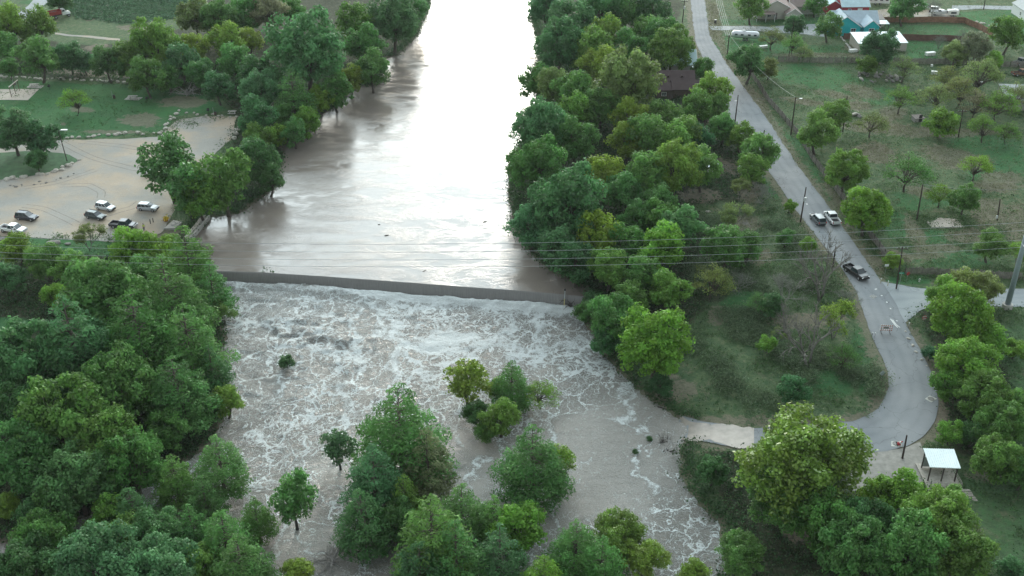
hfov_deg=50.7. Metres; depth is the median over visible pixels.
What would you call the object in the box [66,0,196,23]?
crop rows
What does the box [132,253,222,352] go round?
cypress tree
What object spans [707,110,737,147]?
broadleaf tree
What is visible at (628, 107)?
broadleaf tree
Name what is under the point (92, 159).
tyre track
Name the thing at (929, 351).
broadleaf tree
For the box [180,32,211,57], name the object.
broadleaf tree
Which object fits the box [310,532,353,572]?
driftwood pile
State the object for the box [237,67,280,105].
broadleaf tree
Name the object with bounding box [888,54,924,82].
mesquite tree
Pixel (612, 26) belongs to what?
broadleaf tree
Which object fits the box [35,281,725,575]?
rapids
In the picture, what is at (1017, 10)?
house
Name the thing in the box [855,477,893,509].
broadleaf tree
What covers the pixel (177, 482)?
cypress tree
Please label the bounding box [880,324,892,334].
road barricade
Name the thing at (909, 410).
road
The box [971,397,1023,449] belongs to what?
broadleaf tree
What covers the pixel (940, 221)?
pile of rubble
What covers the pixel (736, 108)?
utility pole
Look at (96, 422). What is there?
broadleaf tree
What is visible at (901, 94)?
mesquite tree
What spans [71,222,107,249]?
thin leaved tree
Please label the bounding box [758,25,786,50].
mesquite tree
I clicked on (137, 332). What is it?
cypress tree
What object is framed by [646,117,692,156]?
broadleaf tree
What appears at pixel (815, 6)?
broadleaf tree
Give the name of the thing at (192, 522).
cypress tree
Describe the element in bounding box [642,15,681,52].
broadleaf tree
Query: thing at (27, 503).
broadleaf tree
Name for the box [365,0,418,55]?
broadleaf tree
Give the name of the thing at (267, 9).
broadleaf tree
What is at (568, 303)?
snag
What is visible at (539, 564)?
cypress tree
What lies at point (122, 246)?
broadleaf tree
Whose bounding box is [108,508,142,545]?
broadleaf tree
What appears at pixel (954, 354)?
broadleaf tree
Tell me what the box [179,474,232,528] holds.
cypress tree
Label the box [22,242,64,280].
broadleaf tree
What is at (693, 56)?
house
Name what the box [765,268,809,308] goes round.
grey brush tree
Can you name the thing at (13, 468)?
broadleaf tree
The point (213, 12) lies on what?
broadleaf tree
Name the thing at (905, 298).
side road
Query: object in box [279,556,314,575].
broadleaf tree
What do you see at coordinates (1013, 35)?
broadleaf tree
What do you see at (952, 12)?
cargo trailer
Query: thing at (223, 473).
cypress tree
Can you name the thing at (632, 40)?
broadleaf tree
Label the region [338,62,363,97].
broadleaf tree
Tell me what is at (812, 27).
driveway
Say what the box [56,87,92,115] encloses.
mesquite tree
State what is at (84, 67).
broadleaf tree
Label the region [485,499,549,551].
broadleaf tree
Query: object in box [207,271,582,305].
weir water
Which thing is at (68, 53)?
broadleaf tree
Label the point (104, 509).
broadleaf tree
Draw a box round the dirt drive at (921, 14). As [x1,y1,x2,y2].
[878,8,950,16]
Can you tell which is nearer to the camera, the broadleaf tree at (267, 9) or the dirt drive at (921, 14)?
the broadleaf tree at (267, 9)
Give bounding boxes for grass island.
[0,151,76,179]
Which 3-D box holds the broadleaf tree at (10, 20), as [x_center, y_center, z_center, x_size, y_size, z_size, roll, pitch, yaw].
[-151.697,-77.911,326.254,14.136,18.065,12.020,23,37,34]
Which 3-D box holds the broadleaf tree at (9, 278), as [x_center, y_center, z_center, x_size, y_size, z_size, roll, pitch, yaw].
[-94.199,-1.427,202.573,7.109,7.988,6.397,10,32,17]
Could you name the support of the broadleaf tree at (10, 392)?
on the ground at (122, 118)
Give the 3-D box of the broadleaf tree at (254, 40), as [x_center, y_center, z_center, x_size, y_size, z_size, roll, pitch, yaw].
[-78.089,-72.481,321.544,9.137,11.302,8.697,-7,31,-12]
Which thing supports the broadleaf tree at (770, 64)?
on the ground at (122, 118)
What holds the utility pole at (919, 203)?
on the ground at (122, 118)
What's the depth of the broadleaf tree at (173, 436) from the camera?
163.63 m
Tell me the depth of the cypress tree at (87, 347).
170.97 m
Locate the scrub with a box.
[673,199,899,420]
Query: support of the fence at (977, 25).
on the ground at (122, 118)
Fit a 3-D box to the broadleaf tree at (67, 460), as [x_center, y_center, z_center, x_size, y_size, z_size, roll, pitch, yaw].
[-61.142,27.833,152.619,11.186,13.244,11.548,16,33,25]
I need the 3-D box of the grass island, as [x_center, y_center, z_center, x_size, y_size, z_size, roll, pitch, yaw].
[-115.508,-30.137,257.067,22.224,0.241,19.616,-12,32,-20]
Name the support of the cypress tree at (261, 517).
on the rapids
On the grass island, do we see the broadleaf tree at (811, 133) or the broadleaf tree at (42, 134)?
the broadleaf tree at (42, 134)
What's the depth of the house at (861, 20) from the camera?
342.80 m
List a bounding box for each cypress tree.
[21,293,116,398]
[89,289,192,409]
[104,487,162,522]
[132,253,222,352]
[137,355,225,449]
[148,454,200,518]
[151,302,242,401]
[157,225,219,295]
[176,503,210,550]
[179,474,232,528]
[190,433,256,507]
[192,344,236,400]
[194,261,242,319]
[198,509,258,564]
[205,533,286,575]
[236,496,282,545]
[273,68,321,126]
[329,487,401,568]
[336,443,413,529]
[344,382,460,498]
[384,474,427,530]
[387,493,484,575]
[389,540,452,575]
[402,427,460,502]
[425,518,491,575]
[434,483,491,547]
[471,494,521,547]
[474,522,530,575]
[486,423,575,516]
[487,360,535,414]
[520,554,564,575]
[537,518,605,575]
[574,534,631,575]
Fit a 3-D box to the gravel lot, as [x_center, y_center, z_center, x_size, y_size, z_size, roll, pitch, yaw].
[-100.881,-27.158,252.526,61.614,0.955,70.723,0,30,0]
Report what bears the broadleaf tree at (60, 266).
on the ground at (122, 118)
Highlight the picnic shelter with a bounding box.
[915,448,977,500]
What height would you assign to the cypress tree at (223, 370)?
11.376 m
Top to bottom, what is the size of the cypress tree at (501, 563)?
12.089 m
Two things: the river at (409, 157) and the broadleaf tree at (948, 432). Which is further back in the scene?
the river at (409, 157)
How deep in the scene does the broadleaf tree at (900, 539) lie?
135.19 m
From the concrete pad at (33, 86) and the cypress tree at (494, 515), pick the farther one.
the concrete pad at (33, 86)
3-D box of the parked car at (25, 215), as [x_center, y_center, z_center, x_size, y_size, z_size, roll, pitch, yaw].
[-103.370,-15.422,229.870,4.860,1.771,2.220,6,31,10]
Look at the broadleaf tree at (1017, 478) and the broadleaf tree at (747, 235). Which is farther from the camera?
the broadleaf tree at (747, 235)
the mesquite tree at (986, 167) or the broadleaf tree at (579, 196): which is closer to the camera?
the broadleaf tree at (579, 196)
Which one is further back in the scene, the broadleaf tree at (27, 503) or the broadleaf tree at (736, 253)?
the broadleaf tree at (736, 253)
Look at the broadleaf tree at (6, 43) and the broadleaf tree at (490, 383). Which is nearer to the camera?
the broadleaf tree at (490, 383)
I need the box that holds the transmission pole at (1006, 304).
[1001,236,1023,310]
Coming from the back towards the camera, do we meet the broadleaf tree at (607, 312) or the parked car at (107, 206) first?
the parked car at (107, 206)
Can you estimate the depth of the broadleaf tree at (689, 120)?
254.82 m
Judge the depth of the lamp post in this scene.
254.42 m
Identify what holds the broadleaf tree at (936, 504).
on the ground at (122, 118)
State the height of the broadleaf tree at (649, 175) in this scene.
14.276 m
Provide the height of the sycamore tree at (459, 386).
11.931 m
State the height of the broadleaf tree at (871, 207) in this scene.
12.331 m
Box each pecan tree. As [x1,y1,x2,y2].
[0,491,22,519]
[591,505,647,561]
[619,537,671,575]
[714,527,766,575]
[730,400,877,523]
[745,460,813,533]
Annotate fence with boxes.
[720,13,824,20]
[751,72,890,257]
[778,56,1023,67]
[843,33,988,41]
[884,16,993,35]
[905,267,1023,279]
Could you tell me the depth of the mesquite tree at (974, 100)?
277.14 m
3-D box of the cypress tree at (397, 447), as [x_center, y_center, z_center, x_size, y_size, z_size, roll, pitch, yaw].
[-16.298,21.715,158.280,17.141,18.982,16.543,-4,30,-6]
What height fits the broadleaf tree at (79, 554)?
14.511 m
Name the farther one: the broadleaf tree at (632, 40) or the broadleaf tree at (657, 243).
the broadleaf tree at (632, 40)
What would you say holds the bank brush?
on the ground at (122, 118)
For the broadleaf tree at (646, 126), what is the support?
on the ground at (122, 118)
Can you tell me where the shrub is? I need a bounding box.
[276,353,295,368]
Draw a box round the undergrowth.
[0,59,1023,575]
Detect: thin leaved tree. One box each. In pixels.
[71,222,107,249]
[211,297,240,323]
[717,201,756,225]
[730,176,751,198]
[770,326,787,342]
[818,297,859,337]
[1006,241,1023,264]
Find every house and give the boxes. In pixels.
[652,70,701,98]
[666,49,696,69]
[749,0,812,21]
[825,8,880,35]
[1011,0,1023,19]
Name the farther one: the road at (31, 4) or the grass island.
the road at (31, 4)
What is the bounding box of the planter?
[161,214,170,221]
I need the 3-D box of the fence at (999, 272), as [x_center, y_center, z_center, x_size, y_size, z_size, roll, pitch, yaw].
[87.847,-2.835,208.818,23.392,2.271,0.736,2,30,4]
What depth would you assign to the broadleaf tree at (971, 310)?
182.74 m
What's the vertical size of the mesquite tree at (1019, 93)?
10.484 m
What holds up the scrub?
on the ground at (122, 118)
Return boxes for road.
[18,0,46,18]
[679,0,937,452]
[882,282,1023,321]
[952,5,1011,9]
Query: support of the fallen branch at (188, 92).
on the ground at (122, 118)
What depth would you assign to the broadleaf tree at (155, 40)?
301.65 m
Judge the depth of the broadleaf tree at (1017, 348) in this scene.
184.35 m
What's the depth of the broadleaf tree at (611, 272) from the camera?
201.60 m
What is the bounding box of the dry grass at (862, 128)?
[699,0,1023,279]
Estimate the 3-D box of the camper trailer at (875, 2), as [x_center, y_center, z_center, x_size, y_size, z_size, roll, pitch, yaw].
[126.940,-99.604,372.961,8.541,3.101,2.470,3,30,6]
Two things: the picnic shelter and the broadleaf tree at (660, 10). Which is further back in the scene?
the broadleaf tree at (660, 10)
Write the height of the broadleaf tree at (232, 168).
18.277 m
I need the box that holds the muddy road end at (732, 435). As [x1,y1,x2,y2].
[680,415,753,447]
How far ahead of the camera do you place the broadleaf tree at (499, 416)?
167.75 m
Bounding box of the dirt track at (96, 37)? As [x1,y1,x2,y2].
[55,33,119,40]
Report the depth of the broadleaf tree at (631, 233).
209.23 m
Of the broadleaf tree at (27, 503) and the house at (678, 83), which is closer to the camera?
the broadleaf tree at (27, 503)
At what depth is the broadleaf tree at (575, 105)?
264.81 m
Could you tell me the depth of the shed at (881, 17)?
350.12 m
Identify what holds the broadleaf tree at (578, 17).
on the ground at (122, 118)
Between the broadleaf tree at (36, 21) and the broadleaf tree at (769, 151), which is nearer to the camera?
the broadleaf tree at (769, 151)
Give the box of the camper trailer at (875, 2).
[870,0,889,4]
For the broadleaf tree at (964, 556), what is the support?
on the ground at (122, 118)
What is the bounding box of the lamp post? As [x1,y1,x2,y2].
[58,129,67,160]
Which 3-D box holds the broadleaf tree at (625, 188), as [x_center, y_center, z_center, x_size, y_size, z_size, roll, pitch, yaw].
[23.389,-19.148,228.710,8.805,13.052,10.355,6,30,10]
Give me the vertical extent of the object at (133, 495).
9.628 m
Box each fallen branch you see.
[168,82,202,97]
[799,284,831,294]
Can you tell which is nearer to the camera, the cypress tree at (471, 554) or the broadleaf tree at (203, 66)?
the cypress tree at (471, 554)
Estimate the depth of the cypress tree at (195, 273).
200.82 m
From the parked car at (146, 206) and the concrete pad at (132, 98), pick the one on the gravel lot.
the parked car at (146, 206)
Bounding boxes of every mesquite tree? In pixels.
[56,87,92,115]
[523,377,562,410]
[690,262,737,300]
[743,291,773,314]
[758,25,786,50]
[781,33,807,54]
[793,44,813,57]
[826,341,863,370]
[853,110,890,137]
[881,151,937,191]
[884,84,918,113]
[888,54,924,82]
[915,83,957,108]
[923,183,955,207]
[927,63,964,91]
[940,75,982,108]
[956,56,1005,96]
[956,89,996,119]
[956,154,995,181]
[966,111,1003,142]
[977,85,1023,123]
[994,121,1021,143]
[999,81,1023,112]
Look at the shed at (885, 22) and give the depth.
345.66 m
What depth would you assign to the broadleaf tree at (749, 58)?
298.06 m
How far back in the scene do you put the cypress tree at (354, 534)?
144.75 m
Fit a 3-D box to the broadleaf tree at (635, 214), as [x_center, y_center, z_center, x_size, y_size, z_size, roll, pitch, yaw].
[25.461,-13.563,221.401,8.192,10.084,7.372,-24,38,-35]
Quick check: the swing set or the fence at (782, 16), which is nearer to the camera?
the swing set
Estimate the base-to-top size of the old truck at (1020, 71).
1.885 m
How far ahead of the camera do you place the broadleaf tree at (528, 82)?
292.18 m
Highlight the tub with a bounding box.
[925,51,935,55]
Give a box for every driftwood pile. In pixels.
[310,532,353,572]
[323,534,358,555]
[657,431,671,447]
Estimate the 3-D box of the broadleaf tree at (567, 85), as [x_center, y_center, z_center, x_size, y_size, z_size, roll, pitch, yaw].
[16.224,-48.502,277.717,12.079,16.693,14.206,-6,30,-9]
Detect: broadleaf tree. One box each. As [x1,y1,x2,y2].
[0,0,27,50]
[0,31,20,60]
[0,56,20,79]
[0,104,33,155]
[0,230,34,264]
[0,262,28,293]
[0,315,81,388]
[0,375,58,440]
[0,417,61,495]
[0,529,58,575]
[7,507,78,571]
[9,34,60,83]
[9,371,111,458]
[10,497,58,526]
[18,3,59,42]
[21,118,66,156]
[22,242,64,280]
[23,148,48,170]
[30,436,118,515]
[31,467,87,520]
[38,282,66,309]
[45,248,86,289]
[46,0,73,9]
[48,518,147,575]
[51,40,88,74]
[52,254,154,337]
[56,402,141,478]
[72,340,161,422]
[73,49,93,74]
[76,256,100,286]
[81,492,125,529]
[88,44,126,82]
[92,426,166,497]
[107,225,156,265]
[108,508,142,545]
[109,38,147,75]
[118,531,202,575]
[125,55,171,98]
[126,252,169,296]
[128,16,183,64]
[129,505,194,551]
[135,231,185,268]
[144,405,191,451]
[156,63,183,91]
[161,41,200,83]
[170,169,224,220]
[173,0,209,34]
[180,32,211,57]
[181,57,214,88]
[185,540,223,575]
[190,147,254,217]
[197,0,240,33]
[200,70,236,105]
[202,19,247,56]
[205,383,245,418]
[216,41,250,79]
[227,0,264,29]
[234,53,276,88]
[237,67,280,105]
[237,93,279,131]
[237,134,282,180]
[238,26,264,55]
[240,121,270,151]
[247,0,290,30]
[247,160,285,196]
[261,4,346,92]
[266,123,286,149]
[276,0,305,23]
[278,116,306,148]
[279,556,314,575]
[292,104,320,139]
[307,83,336,116]
[318,70,354,112]
[334,1,377,39]
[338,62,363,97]
[341,21,389,59]
[354,46,392,92]
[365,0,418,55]
[374,495,415,545]
[393,0,429,24]
[459,398,488,424]
[473,421,497,443]
[476,396,521,438]
[483,376,503,398]
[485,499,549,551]
[502,203,554,252]
[503,131,567,188]
[508,94,568,148]
[516,61,548,97]
[524,0,564,26]
[525,157,607,238]
[532,14,584,77]
[534,66,571,104]
[537,223,581,274]
[545,0,597,28]
[549,67,592,106]
[550,241,596,287]
[552,114,601,166]
[555,90,592,137]
[569,23,614,79]
[570,299,594,323]
[573,42,614,87]
[575,208,624,252]
[576,0,623,24]
[582,290,601,312]
[583,86,621,132]
[584,11,624,47]
[585,153,625,202]
[585,246,629,292]
[587,291,641,344]
[589,325,624,355]
[590,44,666,116]
[600,221,645,263]
[603,120,647,162]
[604,170,642,213]
[607,95,655,127]
[609,0,651,35]
[613,26,649,58]
[613,279,651,310]
[614,197,650,232]
[616,301,695,377]
[622,254,662,291]
[623,112,664,152]
[625,149,673,191]
[630,14,654,53]
[632,0,674,27]
[636,218,685,269]
[641,181,678,208]
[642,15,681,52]
[644,195,678,230]
[645,98,684,129]
[645,372,674,397]
[646,23,695,69]
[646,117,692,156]
[646,267,695,309]
[650,137,704,195]
[655,203,709,250]
[672,114,705,144]
[675,555,712,575]
[677,86,713,122]
[685,143,723,192]
[689,56,714,77]
[689,70,734,102]
[689,122,716,147]
[695,454,730,485]
[699,223,750,269]
[707,90,729,118]
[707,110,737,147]
[724,119,755,152]
[725,43,765,84]
[732,0,770,24]
[735,228,762,262]
[736,152,771,187]
[737,131,781,165]
[754,334,777,352]
[757,291,784,317]
[759,57,778,79]
[775,227,796,246]
[775,374,813,403]
[783,14,807,35]
[783,198,798,212]
[788,485,863,554]
[796,108,840,155]
[798,236,818,253]
[802,0,829,17]
[813,10,844,42]
[813,509,885,575]
[814,98,852,131]
[824,147,872,192]
[840,185,893,236]
[843,494,897,544]
[855,55,879,73]
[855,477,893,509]
[859,27,900,64]
[866,507,950,575]
[868,466,927,511]
[881,251,903,268]
[887,0,928,26]
[899,483,974,541]
[920,346,936,360]
[921,106,960,138]
[923,511,1000,575]
[924,273,961,302]
[924,279,998,342]
[927,368,965,401]
[932,335,1004,386]
[935,419,964,444]
[936,266,978,296]
[940,38,970,65]
[941,483,971,511]
[946,181,981,214]
[953,368,1014,418]
[957,420,985,446]
[960,30,993,64]
[960,322,1011,358]
[968,269,1005,305]
[969,432,1023,484]
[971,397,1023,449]
[972,227,1012,262]
[983,49,1003,67]
[987,14,1023,54]
[991,554,1023,575]
[1005,337,1023,359]
[1005,456,1023,490]
[1006,387,1023,419]
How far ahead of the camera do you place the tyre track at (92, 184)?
245.85 m
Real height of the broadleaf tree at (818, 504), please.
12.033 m
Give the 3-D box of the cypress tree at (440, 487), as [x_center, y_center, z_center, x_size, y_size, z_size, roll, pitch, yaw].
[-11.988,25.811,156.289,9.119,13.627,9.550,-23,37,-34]
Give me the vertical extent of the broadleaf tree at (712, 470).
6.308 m
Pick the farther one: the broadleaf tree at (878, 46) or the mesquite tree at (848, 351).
the broadleaf tree at (878, 46)
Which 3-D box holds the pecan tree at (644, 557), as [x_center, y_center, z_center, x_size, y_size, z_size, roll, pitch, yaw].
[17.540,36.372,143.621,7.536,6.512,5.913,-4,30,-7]
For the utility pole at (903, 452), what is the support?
on the ground at (122, 118)
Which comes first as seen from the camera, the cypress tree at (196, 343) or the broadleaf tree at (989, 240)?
the cypress tree at (196, 343)
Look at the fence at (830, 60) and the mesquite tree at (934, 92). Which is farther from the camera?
the fence at (830, 60)
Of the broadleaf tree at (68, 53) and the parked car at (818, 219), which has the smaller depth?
the parked car at (818, 219)
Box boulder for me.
[47,240,60,244]
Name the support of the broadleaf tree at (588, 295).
on the ground at (122, 118)
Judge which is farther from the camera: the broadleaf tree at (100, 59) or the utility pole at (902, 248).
the broadleaf tree at (100, 59)
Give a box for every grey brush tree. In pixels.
[730,271,757,295]
[743,182,779,207]
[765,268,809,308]
[833,288,862,306]
[925,0,940,15]
[931,34,948,47]
[951,30,976,40]
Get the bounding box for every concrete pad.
[27,85,43,87]
[124,97,142,99]
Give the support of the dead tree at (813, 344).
on the ground at (122, 118)
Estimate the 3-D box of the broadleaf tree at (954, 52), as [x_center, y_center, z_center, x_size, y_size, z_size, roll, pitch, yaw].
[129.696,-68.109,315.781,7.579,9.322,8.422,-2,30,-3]
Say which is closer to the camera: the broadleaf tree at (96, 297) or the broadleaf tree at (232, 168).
the broadleaf tree at (96, 297)
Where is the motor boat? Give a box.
[929,9,946,15]
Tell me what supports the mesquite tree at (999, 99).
on the ground at (122, 118)
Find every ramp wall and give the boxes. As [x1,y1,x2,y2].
[184,215,205,236]
[188,215,209,239]
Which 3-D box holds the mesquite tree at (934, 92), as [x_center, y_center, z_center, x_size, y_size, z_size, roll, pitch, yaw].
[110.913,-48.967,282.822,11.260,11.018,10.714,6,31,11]
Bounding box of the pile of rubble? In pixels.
[926,218,963,227]
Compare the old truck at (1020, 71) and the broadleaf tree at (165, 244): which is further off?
the old truck at (1020, 71)
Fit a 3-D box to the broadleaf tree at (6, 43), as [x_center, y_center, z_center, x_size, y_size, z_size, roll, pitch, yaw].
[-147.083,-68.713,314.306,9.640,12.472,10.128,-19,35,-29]
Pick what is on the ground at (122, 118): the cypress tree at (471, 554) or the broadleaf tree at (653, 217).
the broadleaf tree at (653, 217)
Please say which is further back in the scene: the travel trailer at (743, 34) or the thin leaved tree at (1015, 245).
the travel trailer at (743, 34)
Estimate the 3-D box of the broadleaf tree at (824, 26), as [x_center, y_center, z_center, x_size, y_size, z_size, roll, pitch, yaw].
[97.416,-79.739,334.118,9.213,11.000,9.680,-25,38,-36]
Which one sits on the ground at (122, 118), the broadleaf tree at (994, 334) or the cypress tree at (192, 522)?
the broadleaf tree at (994, 334)
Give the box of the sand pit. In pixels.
[0,89,38,99]
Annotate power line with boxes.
[0,240,1016,259]
[4,222,1022,243]
[8,247,1020,266]
[14,230,1022,251]
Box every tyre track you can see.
[26,204,78,221]
[56,142,134,170]
[64,141,136,167]
[75,183,105,196]
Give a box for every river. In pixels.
[0,542,22,574]
[195,0,585,295]
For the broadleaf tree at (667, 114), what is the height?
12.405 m
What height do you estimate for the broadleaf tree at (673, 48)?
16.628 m
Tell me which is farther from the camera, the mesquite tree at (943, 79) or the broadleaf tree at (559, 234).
the mesquite tree at (943, 79)
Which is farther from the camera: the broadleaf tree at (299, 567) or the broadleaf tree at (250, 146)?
the broadleaf tree at (250, 146)
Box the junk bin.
[848,48,857,52]
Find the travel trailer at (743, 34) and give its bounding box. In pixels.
[731,30,759,40]
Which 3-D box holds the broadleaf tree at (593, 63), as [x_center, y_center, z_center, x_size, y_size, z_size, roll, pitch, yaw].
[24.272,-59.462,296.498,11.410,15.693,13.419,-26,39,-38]
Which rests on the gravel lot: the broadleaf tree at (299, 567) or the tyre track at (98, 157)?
the tyre track at (98, 157)
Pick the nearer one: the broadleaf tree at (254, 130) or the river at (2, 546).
the river at (2, 546)
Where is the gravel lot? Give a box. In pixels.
[0,116,236,241]
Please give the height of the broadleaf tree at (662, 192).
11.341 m
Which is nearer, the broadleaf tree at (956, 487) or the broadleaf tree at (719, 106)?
the broadleaf tree at (956, 487)
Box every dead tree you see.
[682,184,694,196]
[774,300,841,366]
[776,301,798,332]
[787,229,853,301]
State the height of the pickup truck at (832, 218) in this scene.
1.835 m
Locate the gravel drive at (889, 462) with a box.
[846,442,925,490]
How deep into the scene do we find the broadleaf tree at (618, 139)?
251.71 m
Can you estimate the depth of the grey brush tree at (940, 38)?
329.57 m
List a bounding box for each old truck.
[1011,68,1023,76]
[1014,57,1023,64]
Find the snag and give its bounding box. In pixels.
[553,291,575,307]
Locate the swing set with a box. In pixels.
[9,80,19,96]
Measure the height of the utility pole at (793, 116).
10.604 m
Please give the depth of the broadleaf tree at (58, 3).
359.74 m
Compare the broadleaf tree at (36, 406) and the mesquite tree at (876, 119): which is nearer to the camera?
the broadleaf tree at (36, 406)
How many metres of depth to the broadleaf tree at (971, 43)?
313.36 m
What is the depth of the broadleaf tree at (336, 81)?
284.52 m
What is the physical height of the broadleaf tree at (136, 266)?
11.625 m
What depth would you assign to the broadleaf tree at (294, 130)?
264.13 m
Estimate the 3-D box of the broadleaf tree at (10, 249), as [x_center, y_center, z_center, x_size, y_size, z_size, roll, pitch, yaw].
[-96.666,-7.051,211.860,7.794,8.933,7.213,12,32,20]
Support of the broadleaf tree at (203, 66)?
on the ground at (122, 118)
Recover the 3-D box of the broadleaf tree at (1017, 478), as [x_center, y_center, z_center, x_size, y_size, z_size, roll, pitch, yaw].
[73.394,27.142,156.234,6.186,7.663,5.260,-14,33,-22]
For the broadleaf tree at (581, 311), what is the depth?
198.17 m
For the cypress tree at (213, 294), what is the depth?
198.54 m
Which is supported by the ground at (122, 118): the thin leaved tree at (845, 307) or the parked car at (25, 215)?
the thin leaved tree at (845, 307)
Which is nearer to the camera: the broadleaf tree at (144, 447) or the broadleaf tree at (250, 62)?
the broadleaf tree at (144, 447)
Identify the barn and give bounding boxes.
[823,0,870,12]
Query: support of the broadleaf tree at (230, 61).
on the ground at (122, 118)
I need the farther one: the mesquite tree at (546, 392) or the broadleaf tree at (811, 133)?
the broadleaf tree at (811, 133)
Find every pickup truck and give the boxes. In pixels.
[0,222,27,233]
[108,218,137,228]
[823,210,841,224]
[842,263,869,280]
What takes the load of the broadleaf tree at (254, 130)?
on the ground at (122, 118)
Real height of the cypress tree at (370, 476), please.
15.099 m
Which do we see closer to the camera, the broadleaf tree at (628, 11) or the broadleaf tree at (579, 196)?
the broadleaf tree at (579, 196)
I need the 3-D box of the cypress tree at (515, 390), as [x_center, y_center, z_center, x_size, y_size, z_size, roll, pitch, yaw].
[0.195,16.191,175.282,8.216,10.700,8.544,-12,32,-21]
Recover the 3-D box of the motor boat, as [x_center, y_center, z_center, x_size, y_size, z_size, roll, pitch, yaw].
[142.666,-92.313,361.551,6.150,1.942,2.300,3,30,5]
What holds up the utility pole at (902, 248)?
on the ground at (122, 118)
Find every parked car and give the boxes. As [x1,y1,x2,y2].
[14,210,38,221]
[84,209,106,220]
[94,200,115,211]
[136,201,159,211]
[809,213,826,224]
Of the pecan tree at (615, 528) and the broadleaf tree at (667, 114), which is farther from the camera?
the broadleaf tree at (667, 114)
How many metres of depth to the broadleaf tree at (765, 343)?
185.83 m
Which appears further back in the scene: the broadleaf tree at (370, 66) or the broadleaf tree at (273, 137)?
the broadleaf tree at (370, 66)
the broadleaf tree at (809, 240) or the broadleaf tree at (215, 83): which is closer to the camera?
the broadleaf tree at (809, 240)
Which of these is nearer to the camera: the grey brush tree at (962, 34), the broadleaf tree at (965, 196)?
the broadleaf tree at (965, 196)
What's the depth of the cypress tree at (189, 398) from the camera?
167.62 m
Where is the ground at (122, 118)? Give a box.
[0,0,1023,575]
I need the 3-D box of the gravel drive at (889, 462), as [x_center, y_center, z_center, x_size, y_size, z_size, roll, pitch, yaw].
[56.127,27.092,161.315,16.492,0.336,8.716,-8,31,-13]
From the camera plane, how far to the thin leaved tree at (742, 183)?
236.27 m
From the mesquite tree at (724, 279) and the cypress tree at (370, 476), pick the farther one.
the mesquite tree at (724, 279)
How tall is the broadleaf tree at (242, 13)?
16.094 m
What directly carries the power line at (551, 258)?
attached to the transmission pole at (1006, 304)
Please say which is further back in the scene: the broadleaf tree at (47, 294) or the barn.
the barn
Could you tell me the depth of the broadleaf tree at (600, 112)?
267.78 m
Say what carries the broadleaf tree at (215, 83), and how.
on the ground at (122, 118)
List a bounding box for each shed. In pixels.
[849,31,907,51]
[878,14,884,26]
[880,20,889,30]
[911,114,924,122]
[997,84,1023,110]
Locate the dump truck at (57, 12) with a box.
[47,8,70,18]
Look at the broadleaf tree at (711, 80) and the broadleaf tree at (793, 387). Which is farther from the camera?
the broadleaf tree at (711, 80)
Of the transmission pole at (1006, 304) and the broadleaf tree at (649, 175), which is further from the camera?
the broadleaf tree at (649, 175)
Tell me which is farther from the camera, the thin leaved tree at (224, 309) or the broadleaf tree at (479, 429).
the thin leaved tree at (224, 309)
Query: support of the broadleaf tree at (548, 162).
on the ground at (122, 118)
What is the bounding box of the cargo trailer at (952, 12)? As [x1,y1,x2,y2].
[947,9,960,16]
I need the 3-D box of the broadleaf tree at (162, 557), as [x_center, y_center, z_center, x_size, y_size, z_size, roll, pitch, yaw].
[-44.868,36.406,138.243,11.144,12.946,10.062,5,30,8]
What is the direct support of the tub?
on the ground at (122, 118)
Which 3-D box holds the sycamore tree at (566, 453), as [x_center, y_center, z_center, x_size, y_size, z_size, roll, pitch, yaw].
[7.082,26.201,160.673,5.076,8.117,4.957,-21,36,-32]
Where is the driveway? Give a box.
[709,24,823,36]
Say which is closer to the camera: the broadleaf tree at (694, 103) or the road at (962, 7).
the broadleaf tree at (694, 103)
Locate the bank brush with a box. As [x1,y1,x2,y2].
[0,0,754,575]
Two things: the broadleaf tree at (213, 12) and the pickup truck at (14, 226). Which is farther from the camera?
the broadleaf tree at (213, 12)
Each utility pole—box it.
[681,0,687,22]
[734,95,738,122]
[790,97,801,134]
[800,187,806,221]
[895,246,907,288]
[901,435,907,458]
[916,184,922,219]
[958,110,966,137]
[996,199,1000,220]
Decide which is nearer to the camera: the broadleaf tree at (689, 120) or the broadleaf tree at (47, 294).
the broadleaf tree at (47, 294)
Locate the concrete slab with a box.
[164,220,181,229]
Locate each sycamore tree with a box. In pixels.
[134,128,201,203]
[162,161,214,220]
[267,467,318,529]
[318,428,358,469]
[442,358,490,404]
[547,443,576,473]
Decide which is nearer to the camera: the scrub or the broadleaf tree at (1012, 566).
the broadleaf tree at (1012, 566)
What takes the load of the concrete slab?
on the ground at (122, 118)
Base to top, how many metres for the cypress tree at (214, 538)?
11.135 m
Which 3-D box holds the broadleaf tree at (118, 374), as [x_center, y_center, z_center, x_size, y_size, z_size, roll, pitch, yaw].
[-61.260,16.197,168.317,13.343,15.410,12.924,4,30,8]
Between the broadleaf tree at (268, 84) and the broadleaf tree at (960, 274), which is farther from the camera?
the broadleaf tree at (268, 84)
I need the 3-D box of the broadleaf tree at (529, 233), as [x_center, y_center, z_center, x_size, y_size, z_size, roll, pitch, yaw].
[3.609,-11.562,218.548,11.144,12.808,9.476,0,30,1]

